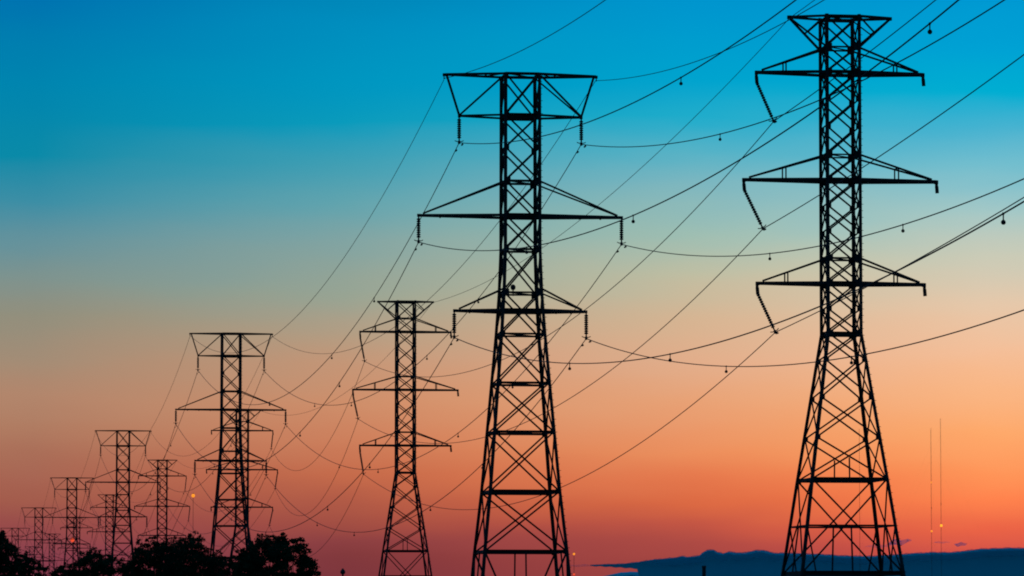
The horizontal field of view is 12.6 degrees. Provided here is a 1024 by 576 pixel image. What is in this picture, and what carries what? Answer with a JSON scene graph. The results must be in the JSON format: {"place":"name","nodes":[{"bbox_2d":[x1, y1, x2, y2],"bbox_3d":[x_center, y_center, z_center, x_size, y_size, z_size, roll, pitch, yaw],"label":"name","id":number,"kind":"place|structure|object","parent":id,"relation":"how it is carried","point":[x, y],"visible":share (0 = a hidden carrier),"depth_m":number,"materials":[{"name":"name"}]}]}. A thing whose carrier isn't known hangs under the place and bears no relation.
{"place":"outdoors","nodes":[
{"label":"outdoors","id":0,"kind":"place"},
{"bbox_2d":[0,0,1023,575],"label":"sky","id":1,"kind":"structure","parent":0,"point":[170,170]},
{"bbox_2d":[606,572,638,575],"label":"cloud","id":2,"kind":"structure","parent":0,"point":[627,574],"depth_m":15083.46,"materials":[{"name":"blue"}]},
{"bbox_2d":[590,548,1023,575],"bbox_3d":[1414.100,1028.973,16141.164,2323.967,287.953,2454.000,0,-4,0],"label":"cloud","id":3,"kind":"structure","parent":0,"point":[1005,562],"depth_m":14975.08,"materials":[{"name":"blue"}]},
{"label":"ground","id":4,"kind":"structure","parent":0,"visible":0},
{"bbox_2d":[0,530,22,575],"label":"broadleaf tree","id":5,"kind":"object","parent":4,"relation":"on","point":[8,566],"visible":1,"depth_m":328.80,"materials":[{"name":"black plant"}]},
{"bbox_2d":[0,528,33,574],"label":"lattice pylon","id":6,"kind":"object","parent":4,"relation":"on","point":[18,529],"visible":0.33,"depth_m":1544.17,"materials":[{"name":"metal"}]},
{"bbox_2d":[11,550,48,575],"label":"broadleaf tree","id":7,"kind":"object","parent":4,"relation":"on","point":[28,569],"visible":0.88,"depth_m":398.94,"materials":[{"name":"black plant"}]},
{"bbox_2d":[22,546,45,573],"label":"lattice pylon","id":8,"kind":"object","parent":4,"relation":"on","point":[33,551],"visible":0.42,"depth_m":2014.46,"materials":[{"name":"metal"}]},
{"bbox_2d":[15,507,62,575],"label":"lattice pylon","id":9,"kind":"object","parent":4,"relation":"on","point":[41,547],"visible":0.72,"depth_m":1293.69,"materials":[{"name":"metal"}]},
{"bbox_2d":[36,534,67,574],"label":"lattice pylon","id":10,"kind":"object","parent":4,"relation":"on","point":[49,556],"visible":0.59,"depth_m":1755.94,"materials":[{"name":"metal"}]},
{"bbox_2d":[50,562,78,575],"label":"broadleaf tree","id":11,"kind":"object","parent":4,"relation":"on","point":[69,571],"visible":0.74,"depth_m":418.81,"materials":[{"name":"black plant"}]},
{"bbox_2d":[42,477,101,569],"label":"lattice pylon","id":12,"kind":"object","parent":4,"relation":"on","point":[67,517],"visible":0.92,"depth_m":1044.63,"materials":[{"name":"metal"}]},
{"bbox_2d":[59,518,92,569],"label":"lattice pylon","id":13,"kind":"object","parent":4,"relation":"on","point":[73,527],"visible":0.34,"depth_m":1503.52,"materials":[{"name":"metal"}]},
{"bbox_2d":[72,547,133,575],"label":"broadleaf tree","id":14,"kind":"object","parent":4,"relation":"on","point":[100,566],"visible":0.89,"depth_m":398.69,"materials":[{"name":"black plant"}]},
{"bbox_2d":[87,494,130,575],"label":"lattice pylon","id":15,"kind":"object","parent":4,"relation":"on","point":[105,507],"visible":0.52,"depth_m":1261.26,"materials":[{"name":"metal"}]},
{"bbox_2d":[85,430,161,575],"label":"lattice pylon","id":16,"kind":"object","parent":4,"relation":"on","point":[128,445],"visible":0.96,"depth_m":801.75,"materials":[{"name":"metal"}]},
{"bbox_2d":[134,459,189,570],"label":"lattice pylon","id":17,"kind":"object","parent":4,"relation":"on","point":[166,475],"visible":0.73,"depth_m":1008.77,"materials":[{"name":"metal"}]},
{"bbox_2d":[125,531,230,575],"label":"broadleaf tree","id":18,"kind":"object","parent":4,"relation":"on","point":[175,559],"visible":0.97,"depth_m":378.19,"materials":[{"name":"black plant"}]},
{"bbox_2d":[173,332,287,572],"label":"lattice pylon","id":19,"kind":"object","parent":4,"relation":"on","point":[222,391],"visible":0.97,"depth_m":542.01,"materials":[{"name":"metal"}]},
{"bbox_2d":[219,550,241,575],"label":"broadleaf tree","id":20,"kind":"object","parent":4,"relation":"on","point":[230,563],"visible":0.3,"depth_m":365.30,"materials":[{"name":"black plant"}]},
{"bbox_2d":[206,411,277,570],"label":"lattice pylon","id":21,"kind":"object","parent":4,"relation":"on","point":[247,421],"visible":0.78,"depth_m":783.35,"materials":[{"name":"metal"}]},
{"bbox_2d":[229,532,320,575],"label":"broadleaf tree","id":22,"kind":"object","parent":4,"relation":"on","point":[278,552],"visible":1,"depth_m":348.62,"materials":[{"name":"black plant"}]},
{"bbox_2d":[352,300,458,575],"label":"lattice pylon","id":23,"kind":"object","parent":4,"relation":"on","point":[412,390],"visible":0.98,"depth_m":526.82,"materials":[{"name":"metal"}]},
{"bbox_2d":[414,72,625,575],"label":"lattice pylon","id":24,"kind":"object","parent":4,"relation":"on","point":[500,311],"visible":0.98,"depth_m":290.67,"materials":[{"name":"metal"}]},
{"bbox_2d":[0,0,604,539],"bbox_3d":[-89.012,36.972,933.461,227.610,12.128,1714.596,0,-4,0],"label":"overhead wire","id":25,"kind":"object","parent":24,"relation":"hanging from","point":[364,226],"visible":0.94,"depth_m":332.73,"materials":[{"name":"black metal"}]},
{"bbox_2d":[17,0,795,554],"bbox_3d":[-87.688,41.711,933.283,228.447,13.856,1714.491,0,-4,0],"label":"overhead wire","id":26,"kind":"object","parent":24,"relation":"hanging from","point":[435,190],"visible":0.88,"depth_m":283.46,"materials":[{"name":"black metal"}]},
{"bbox_2d":[24,0,823,548],"bbox_3d":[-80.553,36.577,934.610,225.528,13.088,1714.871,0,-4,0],"label":"overhead wire","id":27,"kind":"object","parent":24,"relation":"hanging from","point":[510,206],"visible":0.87,"depth_m":315.32,"materials":[{"name":"black metal"}]},
{"bbox_2d":[12,0,958,561],"bbox_3d":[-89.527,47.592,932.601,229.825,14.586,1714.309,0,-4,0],"label":"overhead wire","id":28,"kind":"object","parent":24,"relation":"hanging from","point":[586,232],"visible":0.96,"depth_m":212.81,"materials":[{"name":"black metal"}]},
{"bbox_2d":[24,0,1004,559],"bbox_3d":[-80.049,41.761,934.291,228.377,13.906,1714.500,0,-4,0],"label":"overhead wire","id":29,"kind":"object","parent":24,"relation":"hanging from","point":[628,146],"visible":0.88,"depth_m":262.73,"materials":[{"name":"black metal"}]},
{"bbox_2d":[47,201,1023,573],"bbox_3d":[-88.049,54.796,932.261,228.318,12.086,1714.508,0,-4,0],"label":"overhead wire","id":30,"kind":"object","parent":24,"relation":"hanging from","point":[1003,221],"visible":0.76,"depth_m":207.12,"materials":[{"name":"black metal"}]},
{"bbox_2d":[55,178,1023,568],"bbox_3d":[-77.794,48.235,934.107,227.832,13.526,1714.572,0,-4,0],"label":"overhead wire","id":31,"kind":"object","parent":24,"relation":"hanging from","point":[599,276],"visible":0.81,"depth_m":275.50,"materials":[{"name":"black metal"}]},
{"bbox_2d":[86,309,1023,564],"bbox_3d":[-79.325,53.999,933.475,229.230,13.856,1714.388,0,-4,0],"label":"overhead wire","id":32,"kind":"object","parent":24,"relation":"hanging from","point":[726,371],"visible":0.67,"depth_m":253.61,"materials":[{"name":"black metal"}]},
{"bbox_2d":[702,566,705,575],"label":"smokestack","id":33,"kind":"object","parent":4,"relation":"on","point":[703,570],"visible":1,"depth_m":638.65,"materials":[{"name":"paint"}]},
{"bbox_2d":[742,13,938,575],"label":"lattice pylon","id":34,"kind":"object","parent":4,"relation":"on","point":[851,182],"visible":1,"depth_m":283.35,"materials":[{"name":"metal"}]},
{"bbox_2d":[41,0,813,550],"bbox_3d":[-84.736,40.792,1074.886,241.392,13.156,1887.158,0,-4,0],"label":"overhead wire","id":35,"kind":"object","parent":34,"relation":"hanging from","point":[561,234],"visible":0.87,"depth_m":366.93,"materials":[{"name":"black metal"}]},
{"bbox_2d":[44,0,935,565],"bbox_3d":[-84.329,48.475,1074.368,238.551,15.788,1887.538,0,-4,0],"label":"overhead wire","id":36,"kind":"object","parent":34,"relation":"hanging from","point":[634,268],"visible":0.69,"depth_m":321.21,"materials":[{"name":"black metal"}]},
{"bbox_2d":[95,54,1023,575],"bbox_3d":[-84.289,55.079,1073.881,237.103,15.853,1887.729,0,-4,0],"label":"overhead wire","id":37,"kind":"object","parent":34,"relation":"hanging from","point":[717,276],"visible":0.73,"depth_m":294.53,"materials":[{"name":"black metal"}]},
{"bbox_2d":[264,197,1023,556],"bbox_3d":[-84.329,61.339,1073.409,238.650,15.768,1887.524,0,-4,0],"label":"overhead wire","id":38,"kind":"object","parent":34,"relation":"hanging from","point":[704,395],"visible":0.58,"depth_m":299.77,"materials":[{"name":"black metal"}]},
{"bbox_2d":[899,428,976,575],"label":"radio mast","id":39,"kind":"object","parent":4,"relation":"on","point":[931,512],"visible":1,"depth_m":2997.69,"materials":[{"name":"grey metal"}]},
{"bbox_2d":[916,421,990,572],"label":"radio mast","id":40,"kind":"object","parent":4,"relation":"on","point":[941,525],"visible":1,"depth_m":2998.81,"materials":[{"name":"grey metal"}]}
]}

